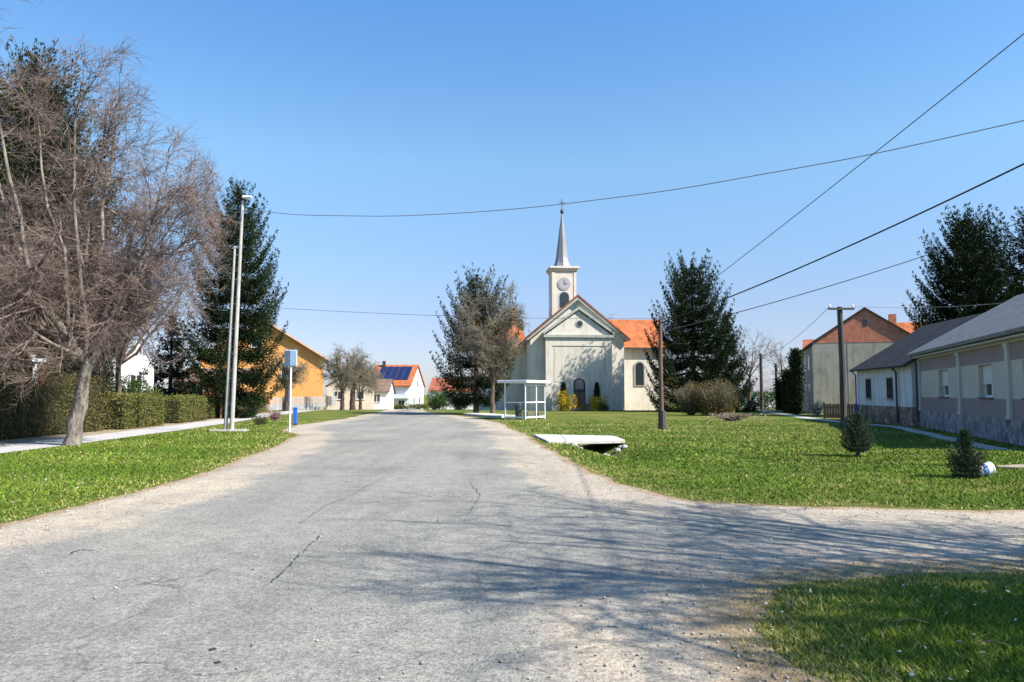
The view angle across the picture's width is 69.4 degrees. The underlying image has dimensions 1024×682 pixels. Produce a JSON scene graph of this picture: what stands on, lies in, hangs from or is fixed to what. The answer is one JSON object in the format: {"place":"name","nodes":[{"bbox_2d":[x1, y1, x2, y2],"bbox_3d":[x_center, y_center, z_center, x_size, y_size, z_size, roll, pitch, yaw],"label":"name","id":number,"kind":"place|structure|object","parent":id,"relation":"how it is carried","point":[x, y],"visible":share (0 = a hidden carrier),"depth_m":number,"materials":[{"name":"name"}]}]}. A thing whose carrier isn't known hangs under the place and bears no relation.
{"place":"outdoors","nodes":[
{"label":"outdoors","id":0,"kind":"place"},
{"bbox_2d":[0,410,315,452],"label":"pavement","id":1,"kind":"structure","parent":0,"point":[40,444],"depth_m":29.46,"materials":[{"name":"concrete"}]},
{"bbox_2d":[375,361,424,406],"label":"solar house","id":2,"kind":"structure","parent":0,"point":[409,383],"depth_m":151.35,"materials":[{"name":"orange tile"}]},
{"bbox_2d":[398,400,404,405],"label":"window","id":3,"kind":"structure","parent":2,"relation":"in","point":[400,402],"depth_m":147.58,"materials":[{"name":"glass"}]},
{"bbox_2d":[241,305,666,318],"bbox_3d":[-5.021,-2.402,61.321,36.144,1.010,0.038,0,-4,-3],"label":"overhead cable","id":4,"kind":"object","parent":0,"point":[443,315],"visible":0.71,"depth_m":61.24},
{"bbox_2d":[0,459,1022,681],"bbox_3d":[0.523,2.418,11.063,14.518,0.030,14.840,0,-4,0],"label":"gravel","id":5,"kind":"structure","parent":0,"point":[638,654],"depth_m":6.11,"materials":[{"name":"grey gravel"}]},
{"bbox_2d":[0,409,1023,681],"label":"road","id":6,"kind":"structure","parent":0,"point":[416,567],"depth_m":7.12,"materials":[{"name":"grey asphalt"}]},
{"bbox_2d":[70,458,534,662],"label":"road cracks","id":7,"kind":"object","parent":6,"relation":"on","point":[303,552],"visible":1,"depth_m":7.63,"materials":[{"name":"asphalt"}]},
{"bbox_2d":[0,395,1023,681],"bbox_3d":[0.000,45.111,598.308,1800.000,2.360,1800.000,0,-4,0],"label":"ground","id":8,"kind":"structure","parent":0,"point":[550,415],"depth_m":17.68,"materials":[{"name":"green plant"}]},
{"bbox_2d":[0,0,59,187],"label":"bare tree","id":9,"kind":"object","parent":8,"relation":"on","point":[9,98],"visible":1,"depth_m":15.23,"materials":[{"name":"brown plant"}]},
{"bbox_2d":[31,355,46,383],"bbox_3d":[-20.552,2.201,31.944,0.630,3.412,0.240,1,-4,-17],"label":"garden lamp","id":10,"kind":"object","parent":8,"relation":"on","point":[36,364],"visible":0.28,"depth_m":31.95,"materials":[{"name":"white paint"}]},
{"bbox_2d":[7,471,153,503],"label":"dry grass clumps","id":11,"kind":"object","parent":8,"relation":"on","point":[49,491],"visible":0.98,"depth_m":13.48,"materials":[{"name":"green plant"}]},
{"bbox_2d":[0,35,160,425],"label":"spruce","id":12,"kind":"object","parent":8,"relation":"on","point":[23,169],"visible":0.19,"depth_m":35.59,"materials":[{"name":"green plant"}]},
{"bbox_2d":[91,367,149,416],"bbox_3d":[-22.596,2.787,41.428,4.707,3.653,2.492,1,-4,-18],"label":"laurel bush","id":13,"kind":"object","parent":8,"relation":"on","point":[125,378],"visible":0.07,"depth_m":41.54,"materials":[{"name":"green plant"}]},
{"bbox_2d":[0,30,245,445],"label":"bare tree","id":14,"kind":"object","parent":8,"relation":"on","point":[34,306],"visible":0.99,"depth_m":23.50,"materials":[{"name":"plant"}]},
{"bbox_2d":[121,339,156,391],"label":"white gable house","id":15,"kind":"structure","parent":8,"relation":"on","point":[126,370],"depth_m":44.49,"materials":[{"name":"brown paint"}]},
{"bbox_2d":[129,374,142,389],"bbox_3d":[-22.530,2.459,44.311,0.820,0.960,0.119,2,-5,-27],"label":"window","id":16,"kind":"structure","parent":15,"relation":"in","point":[134,375],"depth_m":44.33,"materials":[{"name":"white paint"}]},
{"bbox_2d":[112,376,166,421],"bbox_3d":[-19.632,3.184,39.421,1.939,2.700,3.966,0,-4,0],"label":"laurel bush","id":17,"kind":"object","parent":8,"relation":"on","point":[137,388],"visible":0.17,"depth_m":39.10,"materials":[{"name":"green plant"}]},
{"bbox_2d":[0,411,280,444],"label":"soil border","id":18,"kind":"object","parent":8,"relation":"on","point":[24,440],"visible":0.46,"depth_m":28.90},
{"bbox_2d":[0,365,116,439],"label":"hedge","id":19,"kind":"object","parent":18,"relation":"on","point":[47,413],"visible":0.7,"depth_m":28.30,"materials":[{"name":"green plant"}]},
{"bbox_2d":[99,390,167,429],"bbox_3d":[-18.272,3.300,35.773,1.652,1.905,4.902,0,-4,-4],"label":"hedge","id":20,"kind":"object","parent":18,"relation":"on","point":[133,410],"visible":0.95,"depth_m":34.70,"materials":[{"name":"green plant"}]},
{"bbox_2d":[160,392,208,423],"bbox_3d":[-19.025,3.874,42.966,1.556,1.808,5.674,0,-4,-7],"label":"hedge","id":21,"kind":"object","parent":18,"relation":"on","point":[183,408],"visible":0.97,"depth_m":41.69,"materials":[{"name":"green plant"}]},
{"bbox_2d":[204,395,219,418],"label":"hedge","id":22,"kind":"object","parent":18,"relation":"on","point":[212,411],"visible":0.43,"depth_m":47.81,"materials":[{"name":"green plant"}]},
{"bbox_2d":[238,396,269,412],"bbox_3d":[-21.232,4.917,58.259,1.602,1.834,12.446,0,-4,-5],"label":"hedge","id":23,"kind":"object","parent":18,"relation":"on","point":[261,410],"visible":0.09,"depth_m":62.62,"materials":[{"name":"brown plant"}]},
{"bbox_2d":[70,171,242,395],"bbox_3d":[-17.506,-1.917,36.428,7.938,12.568,7.387,2,-5,-30],"label":"bare tree","id":24,"kind":"object","parent":8,"relation":"on","point":[124,355],"visible":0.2,"depth_m":36.27,"materials":[{"name":"brown plant"}]},
{"bbox_2d":[142,310,204,388],"bbox_3d":[-28.069,1.425,61.836,6.122,9.493,5.139,2,-5,-31],"label":"bare tree","id":25,"kind":"object","parent":8,"relation":"on","point":[178,336],"visible":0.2,"depth_m":62.01,"materials":[{"name":"brown plant"}]},
{"bbox_2d":[142,315,205,399],"bbox_3d":[-25.588,2.171,54.993,6.706,8.747,6.829,3,-5,-34],"label":"spruce","id":26,"kind":"object","parent":8,"relation":"on","point":[172,373],"visible":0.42,"depth_m":54.69,"materials":[{"name":"green plant"}]},
{"bbox_2d":[172,368,265,395],"bbox_3d":[-24.738,4.354,62.849,5.500,4.073,6.600,0,-4,0],"label":"orange annex","id":27,"kind":"object","parent":8,"relation":"on","point":[247,369],"visible":0.1,"depth_m":59.96,"materials":[{"name":"orange paint"}]},
{"bbox_2d":[220,394,224,418],"bbox_3d":[-19.800,4.557,51.808,0.209,1.711,7.400,1,-4,-13],"label":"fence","id":28,"kind":"object","parent":8,"relation":"on","point":[222,408],"visible":0.14,"depth_m":48.29,"materials":[{"name":"brown wood"}]},
{"bbox_2d":[209,195,252,430],"bbox_3d":[-12.366,-1.159,32.724,1.577,10.629,0.600,0,-4,0],"label":"twin leg pole","id":29,"kind":"object","parent":8,"relation":"on","point":[233,378],"visible":0.84,"depth_m":32.58,"materials":[{"name":"metal"}]},
{"bbox_2d":[247,120,1023,215],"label":"overhead cable","id":30,"kind":"object","parent":29,"relation":"attached to","point":[685,187],"visible":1,"depth_m":21.23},
{"bbox_2d":[176,178,289,418],"bbox_3d":[-18.779,-2.569,50.320,7.278,17.252,6.760,3,-5,-34],"label":"spruce","id":31,"kind":"object","parent":8,"relation":"on","point":[251,297],"visible":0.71,"depth_m":49.50,"materials":[{"name":"green plant"}]},
{"bbox_2d":[252,414,267,424],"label":"rose bush","id":32,"kind":"object","parent":8,"relation":"on","point":[260,420],"visible":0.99,"depth_m":38.82,"materials":[{"name":"green plant"}]},
{"bbox_2d":[196,323,328,409],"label":"orange house","id":33,"kind":"structure","parent":8,"relation":"on","point":[314,387],"depth_m":89.28,"materials":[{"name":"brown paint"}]},
{"bbox_2d":[262,405,284,420],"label":"pink shrub","id":34,"kind":"object","parent":8,"relation":"on","point":[276,416],"visible":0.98,"depth_m":44.01,"materials":[{"name":"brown plant"}]},
{"bbox_2d":[267,345,313,410],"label":"round street tree","id":35,"kind":"object","parent":8,"relation":"on","point":[296,371],"visible":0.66,"depth_m":69.71,"materials":[{"name":"brown plant"}]},
{"bbox_2d":[284,350,296,431],"bbox_3d":[-9.442,2.174,31.479,0.518,3.600,0.220,1,-4,-18],"label":"bus stop sign","id":36,"kind":"object","parent":8,"relation":"on","point":[290,358],"visible":0.98,"depth_m":31.56,"materials":[{"name":"white metal"}]},
{"bbox_2d":[293,407,297,424],"bbox_3d":[-11.414,3.949,38.932,0.230,0.909,0.305,1,-4,-11],"label":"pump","id":37,"kind":"object","parent":8,"relation":"on","point":[295,415],"visible":1,"depth_m":38.81,"materials":[{"name":"blue plastic"}]},
{"bbox_2d":[270,396,336,410],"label":"fence","id":38,"kind":"object","parent":8,"relation":"on","point":[296,403],"visible":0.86,"depth_m":80.49,"materials":[{"name":"metal"}]},
{"bbox_2d":[314,342,370,409],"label":"round street tree","id":39,"kind":"object","parent":8,"relation":"on","point":[347,371],"visible":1,"depth_m":79.28,"materials":[{"name":"brown plant"}]},
{"bbox_2d":[325,376,375,409],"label":"cream house","id":40,"kind":"structure","parent":8,"relation":"on","point":[368,402],"depth_m":112.33,"materials":[{"name":"beige paint"}]},
{"bbox_2d":[334,391,340,399],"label":"window","id":41,"kind":"structure","parent":40,"relation":"in","point":[335,394],"depth_m":112.00,"materials":[{"name":"white paint"}]},
{"bbox_2d":[330,346,377,409],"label":"round street tree","id":42,"kind":"object","parent":8,"relation":"on","point":[352,397],"visible":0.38,"depth_m":91.60,"materials":[{"name":"brown plant"}]},
{"bbox_2d":[347,359,383,409],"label":"round street tree","id":43,"kind":"object","parent":8,"relation":"on","point":[370,388],"visible":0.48,"depth_m":105.84,"materials":[{"name":"brown plant"}]},
{"bbox_2d":[361,359,382,392],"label":"round street tree","id":44,"kind":"object","parent":8,"relation":"on","point":[377,377],"visible":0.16,"depth_m":120.89,"materials":[{"name":"brown plant"}]},
{"bbox_2d":[374,379,394,408],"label":"brown roof house","id":45,"kind":"structure","parent":8,"relation":"on","point":[384,397],"depth_m":125.53,"materials":[{"name":"paint"}]},
{"bbox_2d":[374,394,380,402],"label":"window","id":46,"kind":"structure","parent":45,"relation":"in","point":[376,396],"depth_m":124.88,"materials":[{"name":"white paint"}]},
{"bbox_2d":[394,404,405,408],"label":"bush","id":47,"kind":"object","parent":8,"relation":"on","point":[396,406],"visible":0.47,"depth_m":142.29,"materials":[{"name":"green plant"}]},
{"bbox_2d":[400,402,429,408],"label":"bush","id":48,"kind":"object","parent":8,"relation":"on","point":[417,406],"visible":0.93,"depth_m":142.38,"materials":[{"name":"green plant"}]},
{"bbox_2d":[426,390,447,409],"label":"bush","id":49,"kind":"object","parent":8,"relation":"on","point":[432,406],"visible":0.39,"depth_m":99.53,"materials":[{"name":"green plant"}]},
{"bbox_2d":[430,392,467,409],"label":"bush","id":50,"kind":"object","parent":8,"relation":"on","point":[437,400],"visible":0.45,"depth_m":95.30,"materials":[{"name":"green plant"}]},
{"bbox_2d":[428,378,472,408],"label":"red roof house","id":51,"kind":"structure","parent":8,"relation":"on","point":[433,384],"depth_m":127.70,"materials":[{"name":"tile"}]},
{"bbox_2d":[429,262,520,412],"bbox_3d":[-2.731,-0.208,59.220,7.468,12.267,7.368,2,-4,-21],"label":"spruce","id":52,"kind":"object","parent":8,"relation":"on","point":[475,398],"visible":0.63,"depth_m":58.27,"materials":[{"name":"green plant"}]},
{"bbox_2d":[463,413,514,417],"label":"bus platform","id":53,"kind":"structure","parent":8,"relation":"on","point":[490,415],"depth_m":52.04,"materials":[{"name":"concrete"}]},
{"bbox_2d":[450,276,531,413],"bbox_3d":[-1.652,0.270,56.075,6.262,10.994,5.566,1,-4,-18],"label":"bare tree","id":54,"kind":"object","parent":8,"relation":"on","point":[493,370],"visible":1,"depth_m":55.81,"materials":[{"name":"brown plant"}]},
{"bbox_2d":[514,401,521,419],"bbox_3d":[0.405,4.400,46.661,0.494,1.200,0.494,-3,-5,36],"label":"litter bin","id":55,"kind":"object","parent":8,"relation":"on","point":[518,410],"visible":0.94,"depth_m":46.49,"materials":[{"name":"metal"}]},
{"bbox_2d":[497,380,550,419],"bbox_3d":[0.786,3.786,47.343,2.150,2.520,3.250,-2,-5,30],"label":"bus shelter","id":56,"kind":"object","parent":8,"relation":"on","point":[527,416],"visible":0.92,"depth_m":46.50,"materials":[{"name":"white paint"}]},
{"bbox_2d":[559,382,567,410],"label":"thuja","id":57,"kind":"object","parent":8,"relation":"on","point":[563,386],"visible":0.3,"depth_m":69.74,"materials":[{"name":"green plant"}]},
{"bbox_2d":[556,390,577,410],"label":"forsythia","id":58,"kind":"object","parent":8,"relation":"on","point":[564,401],"visible":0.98,"depth_m":68.48,"materials":[{"name":"yellow plant"}]},
{"bbox_2d":[478,202,667,410],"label":"church","id":59,"kind":"structure","parent":8,"relation":"on","point":[580,357],"depth_m":71.95,"materials":[{"name":"paint"}]},
{"bbox_2d":[573,378,584,406],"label":"door","id":60,"kind":"structure","parent":59,"relation":"in","point":[579,384],"depth_m":70.76,"materials":[{"name":"brown wood"}]},
{"bbox_2d":[634,361,644,385],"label":"window","id":61,"kind":"structure","parent":59,"relation":"in","point":[639,370],"depth_m":76.58,"materials":[{"name":"grey glass"}]},
{"bbox_2d":[533,434,627,454],"bbox_3d":[2.341,3.748,26.492,3.025,0.584,4.341,0,-4,0],"label":"footbridge","id":62,"kind":"object","parent":8,"relation":"on","point":[575,440],"visible":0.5,"depth_m":25.34,"materials":[{"name":"concrete"}]},
{"bbox_2d":[574,403,589,410],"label":"shrub","id":63,"kind":"object","parent":8,"relation":"on","point":[582,407],"visible":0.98,"depth_m":68.29,"materials":[{"name":"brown plant"}]},
{"bbox_2d":[593,382,600,410],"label":"thuja","id":64,"kind":"object","parent":8,"relation":"on","point":[597,392],"visible":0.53,"depth_m":69.69,"materials":[{"name":"green plant"}]},
{"bbox_2d":[589,393,607,410],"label":"forsythia","id":65,"kind":"object","parent":8,"relation":"on","point":[596,402],"visible":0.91,"depth_m":68.61,"materials":[{"name":"green plant"}]},
{"bbox_2d":[593,403,609,410],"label":"shrub","id":66,"kind":"object","parent":8,"relation":"on","point":[603,407],"visible":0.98,"depth_m":68.20,"materials":[{"name":"green plant"}]},
{"bbox_2d":[658,319,666,429],"bbox_3d":[6.855,1.625,33.889,0.370,5.234,0.370,-2,-4,22],"label":"wooden pole","id":67,"kind":"object","parent":8,"relation":"on","point":[662,419],"visible":0.9,"depth_m":33.78,"materials":[{"name":"brown wood"}]},
{"bbox_2d":[661,163,1023,322],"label":"overhead cable","id":68,"kind":"object","parent":67,"relation":"attached to","point":[1018,166],"visible":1,"depth_m":23.05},
{"bbox_2d":[663,375,704,414],"bbox_3d":[12.998,4.116,56.015,3.682,3.091,2.452,-1,-4,16],"label":"shrub","id":69,"kind":"object","parent":8,"relation":"on","point":[685,401],"visible":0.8,"depth_m":55.57,"materials":[{"name":"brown plant"}]},
{"bbox_2d":[643,249,750,411],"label":"spruce","id":70,"kind":"object","parent":8,"relation":"on","point":[693,340],"visible":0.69,"depth_m":65.98,"materials":[{"name":"green plant"}]},
{"bbox_2d":[689,377,741,415],"bbox_3d":[15.183,4.118,54.907,3.951,3.032,3.064,0,-4,0],"label":"shrub","id":71,"kind":"object","parent":8,"relation":"on","point":[718,400],"visible":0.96,"depth_m":54.49,"materials":[{"name":"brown plant"}]},
{"bbox_2d":[703,310,763,411],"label":"spruce","id":72,"kind":"object","parent":8,"relation":"on","point":[752,407],"visible":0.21,"depth_m":68.15,"materials":[{"name":"green plant"}]},
{"bbox_2d":[709,412,768,420],"bbox_3d":[13.470,4.490,43.715,3.823,0.687,1.301,0,-4,6],"label":"dry shrub","id":73,"kind":"object","parent":8,"relation":"on","point":[734,417],"visible":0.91,"depth_m":43.68,"materials":[{"name":"brown plant"}]},
{"bbox_2d":[735,327,774,404],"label":"bare tree","id":74,"kind":"object","parent":8,"relation":"on","point":[752,366],"visible":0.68,"depth_m":87.64,"materials":[{"name":"brown plant"}]},
{"bbox_2d":[740,387,776,409],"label":"bush","id":75,"kind":"object","parent":8,"relation":"on","point":[771,399],"visible":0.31,"depth_m":89.56,"materials":[{"name":"green plant"}]},
{"bbox_2d":[743,378,774,408],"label":"distant house","id":76,"kind":"structure","parent":8,"relation":"on","point":[768,383],"depth_m":136.21,"materials":[{"name":"white paint"}]},
{"bbox_2d":[758,354,764,409],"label":"distant pole","id":77,"kind":"object","parent":8,"relation":"on","point":[760,357],"visible":0.78,"depth_m":77.75,"materials":[{"name":"brown wood"}]},
{"bbox_2d":[771,377,782,409],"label":"thuja","id":78,"kind":"object","parent":8,"relation":"on","point":[777,394],"visible":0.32,"depth_m":71.64,"materials":[{"name":"green plant"}]},
{"bbox_2d":[764,339,796,379],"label":"bare tree","id":79,"kind":"object","parent":8,"relation":"on","point":[780,357],"visible":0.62,"depth_m":91.94,"materials":[{"name":"brown plant"}]},
{"bbox_2d":[777,369,792,413],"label":"thuja","id":80,"kind":"object","parent":8,"relation":"on","point":[784,393],"visible":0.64,"depth_m":59.68,"materials":[{"name":"green plant"}]},
{"bbox_2d":[785,348,805,414],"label":"thuja","id":81,"kind":"object","parent":8,"relation":"on","point":[795,374],"visible":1,"depth_m":57.68,"materials":[{"name":"green plant"}]},
{"bbox_2d":[802,339,814,348],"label":"orange roof house","id":82,"kind":"structure","parent":8,"relation":"on","point":[806,342],"depth_m":92.67,"materials":[{"name":"red tile"}]},
{"bbox_2d":[804,399,823,414],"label":"shrub","id":83,"kind":"object","parent":8,"relation":"on","point":[817,408],"visible":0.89,"depth_m":55.70,"materials":[{"name":"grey plant"}]},
{"bbox_2d":[823,403,857,418],"bbox_3d":[21.929,4.503,47.058,3.900,1.150,0.160,-2,-4,25],"label":"board fence","id":84,"kind":"object","parent":8,"relation":"on","point":[828,410],"visible":0.34,"depth_m":47.53,"materials":[{"name":"brown wood"}]},
{"bbox_2d":[828,304,854,427],"bbox_3d":[15.829,1.294,35.478,1.240,6.122,0.346,0,-4,0],"label":"crossarm pole","id":85,"kind":"object","parent":8,"relation":"on","point":[842,381],"visible":0.95,"depth_m":35.41,"materials":[{"name":"brown wood"}]},
{"bbox_2d":[764,307,828,355],"bbox_3d":[20.812,0.157,56.831,0.022,0.644,44.015,-1,-4,15],"label":"overhead cable","id":86,"kind":"object","parent":85,"relation":"attached to","point":[806,328],"visible":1,"depth_m":43.17,"materials":[{"name":"black rubber"}]},
{"bbox_2d":[872,302,1008,307],"bbox_3d":[20.527,-1.762,34.911,8.415,0.341,0.015,-1,-4,10],"label":"overhead cable","id":87,"kind":"object","parent":85,"relation":"attached to","point":[930,307],"visible":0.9,"depth_m":35.05,"materials":[{"name":"black rubber"}]},
{"bbox_2d":[801,307,909,413],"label":"brick gable house","id":88,"kind":"structure","parent":8,"relation":"on","point":[868,333],"depth_m":59.34,"materials":[{"name":"paint"}]},
{"bbox_2d":[808,355,809,370],"bbox_3d":[25.439,1.871,63.369,0.058,1.300,1.000,-1,-4,18],"label":"window","id":89,"kind":"structure","parent":88,"relation":"in","point":[808,355],"depth_m":63.24,"materials":[{"name":"grey glass"}]},
{"bbox_2d":[838,412,876,456],"bbox_3d":[9.026,2.478,19.352,0.970,1.294,1.109,-1,-4,17],"label":"young fir","id":90,"kind":"object","parent":8,"relation":"on","point":[857,439],"visible":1,"depth_m":19.21,"materials":[{"name":"green plant"}]},
{"bbox_2d":[764,568,1017,679],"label":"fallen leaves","id":91,"kind":"object","parent":8,"relation":"on","point":[841,645],"depth_m":5.17,"materials":[{"name":"brown plant"}]},
{"bbox_2d":[896,322,926,332],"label":"orange roof house","id":92,"kind":"structure","parent":8,"relation":"on","point":[907,326],"depth_m":87.05,"materials":[{"name":"tile"}]},
{"bbox_2d":[849,312,984,425],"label":"white house","id":93,"kind":"structure","parent":8,"relation":"on","point":[885,387],"depth_m":40.77,"materials":[{"name":"paint"}]},
{"bbox_2d":[864,379,871,398],"bbox_3d":[20.864,2.820,43.387,0.119,1.210,0.920,-1,-4,8],"label":"window","id":94,"kind":"structure","parent":93,"relation":"in","point":[867,381],"depth_m":43.35,"materials":[{"name":"glass"}]},
{"bbox_2d":[885,377,893,399],"bbox_3d":[20.421,2.586,40.073,0.119,1.210,0.920,-1,-4,8],"label":"window","id":95,"kind":"structure","parent":93,"relation":"in","point":[889,381],"depth_m":40.05,"materials":[{"name":"glass"}]},
{"bbox_2d":[901,201,1023,330],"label":"spruce","id":96,"kind":"object","parent":8,"relation":"on","point":[973,270],"visible":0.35,"depth_m":49.49,"materials":[{"name":"green plant"}]},
{"bbox_2d":[907,293,1023,446],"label":"grey house","id":97,"kind":"structure","parent":8,"relation":"on","point":[970,374],"depth_m":28.01,"materials":[{"name":"paint"}]},
{"bbox_2d":[938,370,948,397],"bbox_3d":[18.971,1.869,32.339,0.320,1.230,1.700,-1,-4,18],"label":"window","id":98,"kind":"structure","parent":97,"relation":"in","point":[944,372],"depth_m":32.69,"materials":[{"name":"white paint"}]},
{"bbox_2d":[977,365,992,398],"bbox_3d":[17.153,1.466,26.636,0.320,1.230,1.700,-1,-4,18],"label":"window","id":99,"kind":"structure","parent":97,"relation":"in","point":[987,369],"depth_m":26.94,"materials":[{"name":"white paint"}]},
{"bbox_2d":[944,428,987,478],"bbox_3d":[8.864,2.236,14.455,0.790,1.085,0.753,0,-4,1],"label":"young fir","id":100,"kind":"object","parent":8,"relation":"on","point":[969,461],"visible":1,"depth_m":14.39,"materials":[{"name":"green plant"}]},
{"bbox_2d":[974,462,995,475],"bbox_3d":[9.270,2.537,14.574,0.352,0.270,0.270,-6,-3,-12],"label":"ball","id":101,"kind":"object","parent":8,"relation":"on","point":[990,470],"visible":0.51,"depth_m":14.48,"materials":[{"name":"white paint"}]},
{"bbox_2d":[987,206,1023,298],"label":"spruce","id":102,"kind":"object","parent":8,"relation":"on","point":[1017,255],"visible":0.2,"depth_m":50.61,"materials":[{"name":"green plant"}]},
{"bbox_2d":[0,0,1023,394],"label":"sky","id":103,"kind":"structure","parent":0,"point":[374,113],"materials":[{"name":"blue"}]},
{"bbox_2d":[664,222,1020,331],"bbox_3d":[28.140,-5.657,60.548,31.552,9.842,0.066,0,-4,0],"label":"overhead cable","id":104,"kind":"object","parent":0,"point":[813,290],"visible":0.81,"depth_m":60.41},
{"bbox_2d":[761,411,1011,449],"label":"path","id":105,"kind":"structure","parent":0,"point":[979,445],"depth_m":30.96,"materials":[{"name":"concrete"}]},
{"bbox_2d":[996,464,1023,467],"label":"driveway","id":106,"kind":"structure","parent":0,"point":[1016,465],"depth_m":16.61,"materials":[{"name":"concrete"}]},
{"bbox_3d":[12.000,-4.471,-3.694,0.356,12.100,0.356,0,-4,0],"label":"cable pole","id":107,"kind":"object","parent":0,"visible":0},
{"bbox_2d":[661,33,1023,318],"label":"overhead cable","id":108,"kind":"object","parent":107,"relation":"attached to","point":[869,156],"visible":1,"depth_m":18.11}
]}

